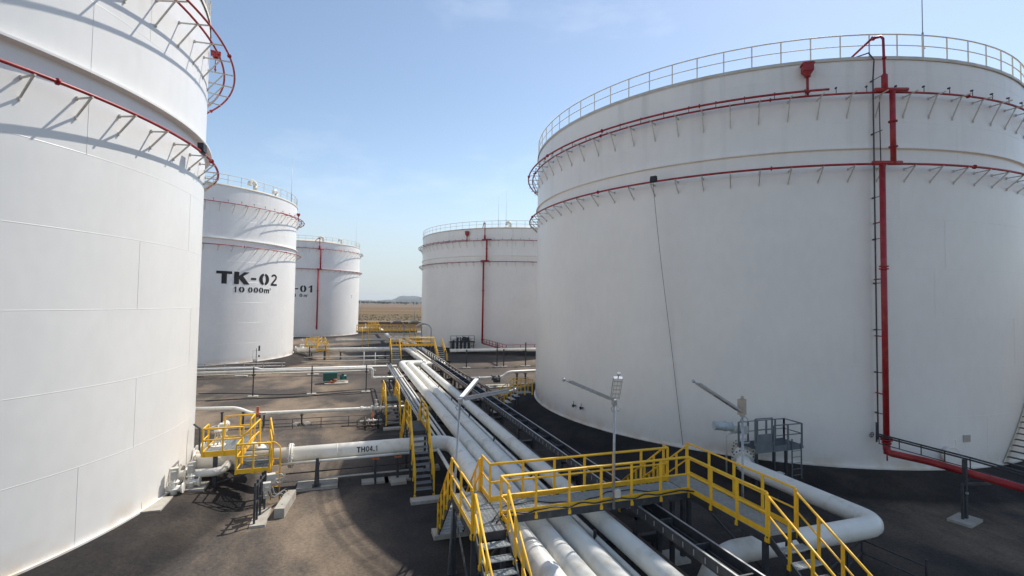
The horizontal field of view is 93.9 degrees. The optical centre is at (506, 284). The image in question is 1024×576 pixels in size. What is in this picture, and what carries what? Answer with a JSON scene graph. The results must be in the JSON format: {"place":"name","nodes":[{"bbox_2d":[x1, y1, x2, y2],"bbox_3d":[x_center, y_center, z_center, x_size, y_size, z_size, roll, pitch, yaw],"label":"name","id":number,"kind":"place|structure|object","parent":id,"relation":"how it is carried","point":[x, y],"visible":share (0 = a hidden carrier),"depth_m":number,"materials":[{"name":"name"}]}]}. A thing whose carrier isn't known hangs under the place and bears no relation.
{"place":"outdoors","nodes":[
{"label":"outdoors","id":0,"kind":"place"},
{"bbox_2d":[359,296,421,302],"bbox_3d":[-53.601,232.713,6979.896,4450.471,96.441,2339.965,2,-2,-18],"label":"hills","id":1,"kind":"structure","parent":0,"point":[404,297],"depth_m":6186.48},
{"bbox_2d":[17,302,1023,575],"bbox_3d":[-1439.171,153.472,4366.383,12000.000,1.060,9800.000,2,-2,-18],"label":"ground","id":2,"kind":"structure","parent":0,"point":[351,526],"depth_m":19.20,"materials":[{"name":"concrete"}]},
{"bbox_2d":[0,0,235,575],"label":"storage tank","id":3,"kind":"object","parent":2,"relation":"on","point":[106,160],"visible":1,"depth_m":14.82,"materials":[{"name":"white metal"}]},
{"bbox_2d":[194,442,266,453],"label":"branch pipe","id":4,"kind":"object","parent":3,"relation":"attached to","point":[250,447],"visible":0.2,"depth_m":21.61,"materials":[{"name":"white metal"}]},
{"bbox_2d":[204,420,229,448],"bbox_3d":[-12.975,7.110,21.907,1.318,1.592,0.969,2,-2,-18],"label":"motor valve","id":5,"kind":"object","parent":4,"relation":"attached to","point":[227,422],"visible":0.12,"depth_m":21.80,"materials":[{"name":"white paint"}]},
{"bbox_2d":[140,496,172,512],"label":"plinth","id":6,"kind":"structure","parent":2,"relation":"on","point":[159,505],"depth_m":17.08,"materials":[{"name":"concrete"}]},
{"bbox_2d":[165,466,184,494],"bbox_3d":[-12.634,7.576,18.227,0.575,1.180,0.411,2,-2,-18],"label":"valve","id":7,"kind":"object","parent":2,"relation":"on","point":[174,487],"visible":0.96,"depth_m":18.13,"materials":[{"name":"white paint"}]},
{"bbox_2d":[179,481,208,491],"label":"plinth","id":8,"kind":"structure","parent":2,"relation":"on","point":[202,486],"depth_m":18.84,"materials":[{"name":"concrete"}]},
{"bbox_2d":[183,461,201,487],"bbox_3d":[-12.441,7.605,18.921,0.575,1.180,0.411,2,-2,-18],"label":"valve actuator","id":9,"kind":"object","parent":8,"relation":"on","point":[190,481],"visible":0.91,"depth_m":18.82,"materials":[{"name":"white paint"}]},
{"bbox_2d":[191,425,234,471],"bbox_3d":[-12.306,7.024,20.360,1.714,2.074,1.080,2,-2,-18],"label":"gate valve","id":10,"kind":"object","parent":2,"relation":"on","point":[201,462],"visible":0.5,"depth_m":20.02,"materials":[{"name":"white paint"}]},
{"bbox_2d":[193,424,200,450],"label":"drain pipe","id":11,"kind":"object","parent":10,"relation":"attached to","point":[199,428],"visible":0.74,"depth_m":20.56,"materials":[{"name":"metal"}]},
{"bbox_2d":[178,460,231,479],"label":"branch pipe","id":12,"kind":"object","parent":10,"relation":"attached to","point":[216,471],"visible":0.87,"depth_m":19.18,"materials":[{"name":"white metal"}]},
{"bbox_2d":[201,414,280,503],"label":"valve platform","id":13,"kind":"structure","parent":2,"relation":"on","point":[237,445],"depth_m":19.57,"materials":[{"name":"metal"}]},
{"bbox_2d":[197,362,284,375],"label":"rail","id":14,"kind":"object","parent":2,"relation":"on","point":[237,366],"visible":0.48,"depth_m":50.81,"materials":[{"name":"metal"}]},
{"bbox_2d":[197,158,304,366],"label":"storage tank","id":15,"kind":"object","parent":2,"relation":"on","point":[247,280],"visible":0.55,"depth_m":55.57,"materials":[{"name":"white metal"}]},
{"bbox_2d":[247,367,258,397],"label":"slender post","id":16,"kind":"object","parent":2,"relation":"on","point":[252,395],"visible":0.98,"depth_m":40.15,"materials":[{"name":"metal"}]},
{"bbox_2d":[197,370,368,375],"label":"cross pipe","id":17,"kind":"object","parent":16,"relation":"attached to","point":[281,373],"visible":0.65,"depth_m":41.12,"materials":[{"name":"metal"}]},
{"bbox_2d":[197,367,403,378],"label":"cross pipe","id":18,"kind":"object","parent":16,"relation":"attached to","point":[299,370],"visible":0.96,"depth_m":41.36,"materials":[{"name":"white metal"}]},
{"bbox_2d":[248,507,271,528],"bbox_3d":[-9.194,8.724,17.879,0.550,0.120,1.550,2,-2,-18],"label":"footing","id":19,"kind":"object","parent":2,"relation":"on","point":[262,520],"visible":0.86,"depth_m":17.64,"materials":[{"name":"concrete"}]},
{"bbox_2d":[253,470,287,523],"bbox_3d":[-9.132,8.002,18.464,0.572,1.550,2.372,1,-2,2],"label":"instrument stand","id":20,"kind":"object","parent":2,"relation":"on","point":[270,479],"visible":0.98,"depth_m":18.04,"materials":[{"name":"metal"}]},
{"bbox_2d":[274,490,295,518],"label":"concrete block","id":21,"kind":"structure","parent":2,"relation":"on","point":[284,504],"depth_m":18.50,"materials":[{"name":"white concrete"}]},
{"bbox_2d":[198,388,372,394],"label":"hose","id":22,"kind":"object","parent":2,"relation":"on","point":[277,394],"visible":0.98,"depth_m":41.44,"materials":[{"name":"rubber"}]},
{"bbox_2d":[209,391,371,400],"bbox_3d":[-17.819,9.464,40.565,13.307,0.060,0.788,2,-2,-24],"label":"hose","id":23,"kind":"object","parent":2,"relation":"on","point":[283,397],"visible":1,"depth_m":39.92,"materials":[{"name":"rubber"}]},
{"bbox_2d":[197,365,396,370],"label":"cross pipe","id":24,"kind":"object","parent":2,"relation":"on","point":[257,368],"visible":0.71,"depth_m":50.90,"materials":[{"name":"white metal"}]},
{"bbox_2d":[290,414,311,426],"bbox_3d":[-13.490,8.886,31.496,1.332,0.710,0.849,2,-2,-18],"label":"pipe post","id":25,"kind":"object","parent":2,"relation":"on","point":[295,424],"visible":0.91,"depth_m":31.42,"materials":[{"name":"metal"}]},
{"bbox_2d":[306,366,315,394],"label":"slender post","id":26,"kind":"object","parent":2,"relation":"on","point":[311,373],"visible":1,"depth_m":41.58,"materials":[{"name":"metal"}]},
{"bbox_2d":[296,478,337,491],"bbox_3d":[-8.361,8.848,21.179,1.700,0.150,1.100,2,-2,-18],"label":"footing","id":27,"kind":"object","parent":2,"relation":"on","point":[328,483],"visible":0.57,"depth_m":20.94,"materials":[{"name":"concrete"}]},
{"bbox_2d":[312,457,320,487],"bbox_3d":[-8.335,8.179,21.078,0.350,1.220,0.850,2,-2,-18],"label":"pipe post","id":28,"kind":"object","parent":27,"relation":"on","point":[316,484],"visible":1,"depth_m":20.78,"materials":[{"name":"metal"}]},
{"bbox_2d":[306,337,328,359],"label":"valve platform","id":29,"kind":"structure","parent":2,"relation":"on","point":[321,348],"depth_m":65.51,"materials":[{"name":"metal"}]},
{"bbox_2d":[261,414,379,430],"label":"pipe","id":30,"kind":"object","parent":2,"relation":"on","point":[321,419],"visible":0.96,"depth_m":30.97,"materials":[{"name":"metal"}]},
{"bbox_2d":[293,225,363,336],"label":"storage tank","id":31,"kind":"object","parent":2,"relation":"on","point":[326,299],"visible":0.56,"depth_m":105.84,"materials":[{"name":"white metal"}]},
{"bbox_2d":[323,372,347,384],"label":"pump set","id":32,"kind":"object","parent":2,"relation":"on","point":[329,378],"visible":1,"depth_m":47.18,"materials":[{"name":"green metal"}]},
{"bbox_2d":[302,359,405,361],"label":"cross pipe","id":33,"kind":"object","parent":2,"relation":"on","point":[352,360],"visible":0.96,"depth_m":62.62,"materials":[{"name":"metal"}]},
{"bbox_2d":[304,355,403,357],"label":"cross pipe","id":34,"kind":"object","parent":2,"relation":"on","point":[349,356],"visible":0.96,"depth_m":65.47,"materials":[{"name":"metal"}]},
{"bbox_2d":[283,467,429,482],"bbox_3d":[-6.552,8.632,21.782,6.600,0.100,0.069,2,-2,-18],"label":"thin pipe","id":35,"kind":"object","parent":2,"relation":"on","point":[348,475],"visible":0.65,"depth_m":21.55,"materials":[{"name":"metal"}]},
{"bbox_2d":[357,411,381,428],"bbox_3d":[-8.823,8.819,31.220,1.508,0.900,1.623,1,-2,3],"label":"pipe manifold","id":36,"kind":"object","parent":2,"relation":"on","point":[377,424],"visible":1,"depth_m":30.86,"materials":[{"name":"white paint"}]},
{"bbox_2d":[361,457,388,484],"bbox_3d":[-5.949,8.434,21.724,1.180,1.090,0.500,2,-2,-18],"label":"pipe post","id":37,"kind":"object","parent":2,"relation":"on","point":[369,481],"visible":0.98,"depth_m":21.72,"materials":[{"name":"metal"}]},
{"bbox_2d":[281,449,437,465],"bbox_3d":[-6.496,7.809,21.680,6.801,0.180,0.114,2,-2,-18],"label":"thin pipe","id":38,"kind":"object","parent":37,"relation":"on","point":[346,458],"visible":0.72,"depth_m":21.46,"materials":[{"name":"white metal"}]},
{"bbox_2d":[286,460,434,474],"bbox_3d":[-6.468,8.271,21.716,6.500,0.076,0.048,2,-2,-18],"label":"thin pipe","id":39,"kind":"object","parent":37,"relation":"on","point":[353,467],"visible":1,"depth_m":21.55,"materials":[{"name":"metal"}]},
{"bbox_2d":[356,325,416,346],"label":"walkway","id":40,"kind":"structure","parent":2,"relation":"on","point":[362,331],"depth_m":88.97,"materials":[{"name":"metal"}]},
{"bbox_2d":[336,339,384,340],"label":"pipe","id":41,"kind":"object","parent":40,"relation":"attached to","point":[359,339],"visible":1,"depth_m":85.54,"materials":[{"name":"white metal"}]},
{"bbox_2d":[358,321,420,327],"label":"bund","id":42,"kind":"structure","parent":2,"relation":"on","point":[383,324],"depth_m":147.40,"materials":[{"name":"brown soil"}]},
{"bbox_2d":[358,314,420,320],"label":"scrub","id":43,"kind":"object","parent":2,"relation":"on","point":[411,316],"visible":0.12,"depth_m":233.76,"materials":[{"name":"plant"}]},
{"bbox_2d":[359,301,421,303],"bbox_3d":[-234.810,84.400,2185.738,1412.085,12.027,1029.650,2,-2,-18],"label":"treeline","id":44,"kind":"object","parent":2,"relation":"on","point":[384,302],"visible":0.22,"depth_m":1676.65,"materials":[{"name":"plant"}]},
{"bbox_2d":[381,380,400,426],"bbox_3d":[-8.094,8.072,33.407,0.990,2.582,4.929,2,-2,-18],"label":"crossover stair","id":45,"kind":"object","parent":2,"relation":"on","point":[392,400],"visible":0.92,"depth_m":32.46,"materials":[{"name":"yellow metal"}]},
{"bbox_2d":[383,426,400,430],"bbox_3d":[-7.252,9.240,30.748,1.300,0.130,0.500,2,-2,-18],"label":"footing","id":46,"kind":"object","parent":2,"relation":"on","point":[392,428],"visible":0.64,"depth_m":30.58,"materials":[{"name":"concrete"}]},
{"bbox_2d":[386,455,410,482],"bbox_3d":[-4.999,8.460,22.036,1.180,1.090,0.500,2,-2,-18],"label":"pipe post","id":47,"kind":"object","parent":2,"relation":"on","point":[397,470],"visible":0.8,"depth_m":22.09,"materials":[{"name":"metal"}]},
{"bbox_2d":[390,477,406,485],"bbox_3d":[-4.896,8.918,21.686,0.700,0.150,0.600,2,-2,-18],"label":"footing","id":48,"kind":"object","parent":2,"relation":"on","point":[398,481],"visible":1,"depth_m":21.51,"materials":[{"name":"concrete"}]},
{"bbox_2d":[386,363,425,418],"bbox_3d":[-7.821,8.319,35.279,0.400,2.240,22.600,2,-2,-18],"label":"cable tray","id":49,"kind":"object","parent":2,"relation":"on","point":[412,400],"visible":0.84,"depth_m":32.93,"materials":[{"name":"metal"}]},
{"bbox_2d":[386,368,441,382],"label":"rack frame","id":50,"kind":"object","parent":2,"relation":"on","point":[402,372],"visible":0.23,"depth_m":49.08,"materials":[{"name":"metal"}]},
{"bbox_2d":[405,338,683,575],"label":"pipe","id":51,"kind":"object","parent":50,"relation":"on","point":[644,557],"visible":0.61,"depth_m":15.23,"materials":[{"name":"white metal"}]},
{"bbox_2d":[400,398,434,496],"bbox_3d":[-4.370,7.330,23.019,0.880,3.382,6.216,2,-2,-18],"label":"crossover stair","id":52,"kind":"object","parent":2,"relation":"on","point":[419,427],"visible":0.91,"depth_m":21.81,"materials":[{"name":"yellow metal"}]},
{"bbox_2d":[389,337,447,364],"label":"walkway","id":53,"kind":"structure","parent":2,"relation":"on","point":[405,345],"depth_m":65.05,"materials":[{"name":"metal"}]},
{"bbox_2d":[398,353,441,363],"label":"rack frame","id":54,"kind":"object","parent":2,"relation":"on","point":[409,356],"visible":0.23,"depth_m":63.35,"materials":[{"name":"metal"}]},
{"bbox_2d":[297,347,596,575],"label":"pipe","id":55,"kind":"object","parent":54,"relation":"on","point":[564,555],"visible":0.83,"depth_m":19.29,"materials":[{"name":"white metal"}]},
{"bbox_2d":[391,375,452,391],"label":"rack frame","id":56,"kind":"object","parent":2,"relation":"on","point":[409,380],"visible":0.23,"depth_m":44.04,"materials":[{"name":"metal"}]},
{"bbox_2d":[392,370,435,435],"bbox_3d":[-7.841,8.439,37.639,0.120,0.120,27.100,2,-2,-18],"label":"thin pipe","id":57,"kind":"object","parent":56,"relation":"on","point":[432,432],"visible":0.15,"depth_m":31.89,"materials":[{"name":"grey metal"}]},
{"bbox_2d":[394,368,440,434],"bbox_3d":[-7.609,8.417,37.769,0.180,0.180,27.000,2,-2,-18],"label":"thin pipe","id":58,"kind":"object","parent":56,"relation":"on","point":[435,428],"visible":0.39,"depth_m":31.57,"materials":[{"name":"white metal"}]},
{"bbox_2d":[410,494,439,504],"bbox_3d":[-3.315,8.865,19.681,1.250,0.150,0.500,2,-2,-18],"label":"footing","id":59,"kind":"object","parent":2,"relation":"on","point":[424,500],"visible":0.71,"depth_m":19.56,"materials":[{"name":"concrete"}]},
{"bbox_2d":[401,385,462,403],"bbox_3d":[-6.082,8.970,39.465,5.850,1.410,0.600,2,-2,-18],"label":"rack frame","id":60,"kind":"object","parent":2,"relation":"on","point":[417,391],"visible":0.18,"depth_m":39.05,"materials":[{"name":"metal"}]},
{"bbox_2d":[397,368,445,435],"bbox_3d":[-7.360,8.456,37.902,0.120,0.120,26.900,2,-2,-18],"label":"thin pipe","id":61,"kind":"object","parent":60,"relation":"on","point":[436,423],"visible":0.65,"depth_m":31.84,"materials":[{"name":"white metal"}]},
{"bbox_2d":[406,397,482,418],"bbox_3d":[-4.423,8.802,34.434,5.850,1.410,0.600,2,-2,-18],"label":"rack frame","id":62,"kind":"object","parent":2,"relation":"on","point":[477,401],"visible":0.19,"depth_m":34.70,"materials":[{"name":"metal"}]},
{"bbox_2d":[431,528,467,540],"bbox_3d":[-2.004,8.758,16.903,1.200,0.170,0.600,2,-2,-18],"label":"footing","id":63,"kind":"object","parent":2,"relation":"on","point":[441,536],"visible":0.5,"depth_m":16.65,"materials":[{"name":"concrete"}]},
{"bbox_2d":[417,350,501,422],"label":"cable tray","id":64,"kind":"object","parent":2,"relation":"on","point":[464,385],"visible":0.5,"depth_m":40.97,"materials":[{"name":"metal"}]},
{"bbox_2d":[448,336,474,353],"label":"valve skid","id":65,"kind":"object","parent":2,"relation":"on","point":[463,343],"visible":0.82,"depth_m":76.14,"materials":[{"name":"metal"}]},
{"bbox_2d":[424,413,504,425],"bbox_3d":[-2.765,8.634,29.403,5.850,1.410,0.600,2,-2,-18],"label":"rack frame","id":66,"kind":"object","parent":2,"relation":"on","point":[439,422],"visible":0.16,"depth_m":29.68,"materials":[{"name":"metal"}]},
{"bbox_2d":[462,350,470,368],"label":"pipe post","id":67,"kind":"object","parent":2,"relation":"on","point":[466,352],"visible":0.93,"depth_m":59.81,"materials":[{"name":"metal"}]},
{"bbox_2d":[450,348,534,349],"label":"cross pipe","id":68,"kind":"object","parent":67,"relation":"on","point":[492,348],"visible":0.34,"depth_m":61.69,"materials":[{"name":"metal"}]},
{"bbox_2d":[450,348,535,351],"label":"cross pipe","id":69,"kind":"object","parent":67,"relation":"on","point":[476,350],"visible":0.34,"depth_m":61.01,"materials":[{"name":"metal"}]},
{"bbox_2d":[418,190,536,350],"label":"storage tank","id":70,"kind":"object","parent":2,"relation":"on","point":[480,284],"visible":0.62,"depth_m":77.96,"materials":[{"name":"metal"}]},
{"bbox_2d":[447,377,515,574],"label":"lamp mast","id":71,"kind":"object","parent":2,"relation":"on","point":[467,390],"visible":1,"depth_m":14.64,"materials":[{"name":"metal"}]},
{"bbox_2d":[426,436,536,470],"bbox_3d":[-1.107,8.466,24.372,5.850,1.410,0.600,2,-2,-18],"label":"rack frame","id":72,"kind":"object","parent":2,"relation":"on","point":[527,442],"visible":0.16,"depth_m":24.56,"materials":[{"name":"metal"}]},
{"bbox_2d":[417,367,640,575],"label":"thin pipe","id":73,"kind":"object","parent":72,"relation":"on","point":[627,567],"visible":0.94,"depth_m":15.71,"materials":[{"name":"white metal"}]},
{"bbox_2d":[485,375,512,388],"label":"motor valve","id":74,"kind":"object","parent":2,"relation":"on","point":[495,379],"visible":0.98,"depth_m":46.59,"materials":[{"name":"metal"}]},
{"bbox_2d":[491,377,532,412],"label":"steps","id":75,"kind":"structure","parent":2,"relation":"on","point":[515,395],"depth_m":36.65,"materials":[{"name":"yellow paint"}]},
{"bbox_2d":[452,471,582,493],"bbox_3d":[0.551,8.299,19.341,5.850,1.410,0.600,2,-2,-18],"label":"rack frame","id":76,"kind":"object","parent":2,"relation":"on","point":[575,477],"visible":0.09,"depth_m":19.66,"materials":[{"name":"metal"}]},
{"bbox_2d":[223,435,566,575],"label":"pipe","id":77,"kind":"object","parent":76,"relation":"on","point":[542,561],"visible":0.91,"depth_m":20.92,"materials":[{"name":"white metal"}]},
{"bbox_2d":[390,371,464,492],"bbox_3d":[-6.580,8.258,32.952,0.160,0.160,36.800,2,-2,-18],"label":"thin pipe","id":78,"kind":"object","parent":76,"relation":"on","point":[445,462],"visible":0.15,"depth_m":21.11,"materials":[{"name":"grey metal"}]},
{"bbox_2d":[491,529,661,569],"bbox_3d":[2.209,8.131,14.309,5.850,1.410,0.600,2,-2,-18],"label":"rack frame","id":79,"kind":"object","parent":2,"relation":"on","point":[650,536],"visible":0.16,"depth_m":14.63,"materials":[{"name":"metal"}]},
{"bbox_2d":[430,359,764,575],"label":"cable tray","id":80,"kind":"object","parent":2,"relation":"on","point":[713,556],"visible":0.74,"depth_m":14.61,"materials":[{"name":"metal"}]},
{"bbox_2d":[437,442,872,575],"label":"walkway","id":81,"kind":"structure","parent":2,"relation":"on","point":[475,512],"depth_m":13.87,"materials":[{"name":"metal"}]},
{"bbox_2d":[491,489,658,521],"bbox_3d":[2.049,6.460,14.380,5.744,0.033,0.852,2,-2,-24],"label":"cable","id":82,"kind":"object","parent":81,"relation":"on","point":[566,502],"visible":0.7,"depth_m":14.20,"materials":[{"name":"black rubber"}]},
{"bbox_2d":[562,372,622,508],"bbox_3d":[2.482,4.538,13.900,1.799,4.167,1.012,1,-2,5],"label":"lamp mast","id":83,"kind":"object","parent":81,"relation":"on","point":[617,381],"visible":1,"depth_m":14.10,"materials":[{"name":"metal"}]},
{"bbox_2d":[496,490,693,523],"bbox_3d":[2.914,6.391,13.676,6.635,0.144,0.954,2,-2,-18],"label":"cable","id":84,"kind":"object","parent":81,"relation":"attached to","point":[593,502],"visible":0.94,"depth_m":13.95,"materials":[{"name":"yellow metal"}]},
{"bbox_2d":[662,548,690,565],"bbox_3d":[5.287,8.841,15.458,1.050,0.130,0.800,2,-2,-18],"label":"footing","id":85,"kind":"object","parent":2,"relation":"on","point":[680,559],"visible":0.43,"depth_m":15.33,"materials":[{"name":"concrete"}]},
{"bbox_2d":[691,380,747,536],"bbox_3d":[7.046,6.000,15.762,2.318,5.822,0.267,2,-2,-22],"label":"lamp mast","id":86,"kind":"object","parent":2,"relation":"on","point":[740,408],"visible":0.93,"depth_m":16.08,"materials":[{"name":"metal"}]},
{"bbox_2d":[737,417,803,489],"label":"steel platform","id":87,"kind":"structure","parent":2,"relation":"on","point":[765,443],"depth_m":21.57,"materials":[{"name":"grey metal"}]},
{"bbox_2d":[528,0,1023,470],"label":"storage tank","id":88,"kind":"object","parent":2,"relation":"on","point":[828,253],"visible":1,"depth_m":23.85,"materials":[{"name":"metal"}]},
{"bbox_2d":[697,454,883,575],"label":"outlet pipe","id":89,"kind":"object","parent":2,"relation":"on","point":[859,523],"visible":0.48,"depth_m":14.82,"materials":[{"name":"white metal"}]},
{"bbox_2d":[730,425,754,469],"bbox_3d":[10.937,7.462,22.158,1.064,1.896,1.592,0,-2,25],"label":"gate valve","id":90,"kind":"object","parent":89,"relation":"attached to","point":[736,451],"visible":0.52,"depth_m":21.99,"materials":[{"name":"white paint"}]},
{"bbox_2d":[712,421,733,430],"bbox_3d":[10.290,6.527,22.104,1.420,0.482,0.460,1,-2,-1],"label":"actuator cylinder","id":91,"kind":"object","parent":90,"relation":"attached to","point":[723,425],"visible":0.98,"depth_m":21.93,"materials":[{"name":"metal"}]},
{"bbox_2d":[726,432,737,472],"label":"drain pipe","id":92,"kind":"object","parent":90,"relation":"attached to","point":[726,447],"visible":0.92,"depth_m":21.82,"materials":[{"name":"metal"}]},
{"bbox_2d":[828,540,927,575],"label":"ground rail","id":93,"kind":"object","parent":2,"relation":"on","point":[861,553],"visible":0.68,"depth_m":14.51,"materials":[{"name":"metal"}]},
{"bbox_2d":[947,459,991,527],"bbox_3d":[18.238,8.036,18.828,2.127,2.380,0.731,2,-3,-29],"label":"support pole","id":94,"kind":"object","parent":2,"relation":"on","point":[964,518],"visible":0.98,"depth_m":18.58,"materials":[{"name":"metal"}]},
{"bbox_2d":[869,422,1023,484],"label":"cable tray","id":95,"kind":"object","parent":94,"relation":"attached to","point":[936,449],"visible":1,"depth_m":19.32,"materials":[{"name":"metal"}]},
{"bbox_2d":[880,435,1023,492],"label":"pipe","id":96,"kind":"object","parent":94,"relation":"on","point":[888,451],"visible":0.91,"depth_m":19.97,"materials":[{"name":"red metal"}]},
{"bbox_2d":[1004,409,1023,467],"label":"spiral stair","id":97,"kind":"object","parent":2,"relation":"on","point":[1010,451],"visible":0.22,"depth_m":23.61,"materials":[{"name":"metal"}]},
{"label":"fire pipe","id":98,"kind":"object","parent":2,"relation":"on","visible":0},
{"bbox_2d":[484,339,535,347],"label":"red frame","id":99,"kind":"object","parent":98,"relation":"attached to","point":[506,345],"visible":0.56,"depth_m":64.61,"materials":[{"name":"paint"}]},
{"bbox_3d":[-15.881,8.683,30.778,0.200,0.930,0.200,2,-2,-18],"label":"pipe post","id":100,"kind":"object","parent":2,"relation":"on","visible":0},
{"bbox_2d":[195,405,414,415],"bbox_3d":[-13.588,8.216,31.741,15.578,0.726,0.962,1,-2,-14],"label":"cross pipe","id":101,"kind":"object","parent":100,"relation":"on","point":[360,408],"visible":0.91,"depth_m":31.32,"materials":[{"name":"white metal"}]},
{"bbox_2d":[371,399,381,411],"bbox_3d":[-8.968,8.312,33.005,0.746,0.826,0.420,2,-2,-18],"label":"gate valve","id":102,"kind":"object","parent":101,"relation":"attached to","point":[377,407],"visible":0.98,"depth_m":32.93,"materials":[{"name":"white paint"}]},
{"bbox_3d":[3.867,7.963,9.278,5.850,1.410,0.600,2,-2,-18],"label":"rack frame","id":103,"kind":"object","parent":2,"relation":"on","visible":0},
{"bbox_2d":[421,371,630,575],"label":"thin pipe","id":104,"kind":"object","parent":103,"relation":"on","point":[542,489],"visible":0.18,"depth_m":15.79,"materials":[{"name":"white metal"}]},
{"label":"pipe post","id":105,"kind":"object","parent":2,"relation":"on","visible":0},
{"bbox_2d":[465,369,535,379],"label":"cross pipe","id":106,"kind":"object","parent":105,"relation":"on","point":[509,372],"visible":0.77,"depth_m":47.55,"materials":[{"name":"white metal"}]},
{"bbox_2d":[204,0,1023,300],"label":"sky","id":107,"kind":"structure","parent":0,"point":[397,120],"materials":[{"name":"blue"}]},
{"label":"rack frame","id":108,"kind":"object","parent":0,"visible":0},
{"bbox_2d":[359,327,628,575],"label":"pipe","id":109,"kind":"object","parent":108,"relation":"on","point":[596,558],"visible":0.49,"depth_m":17.36,"materials":[{"name":"white metal"}]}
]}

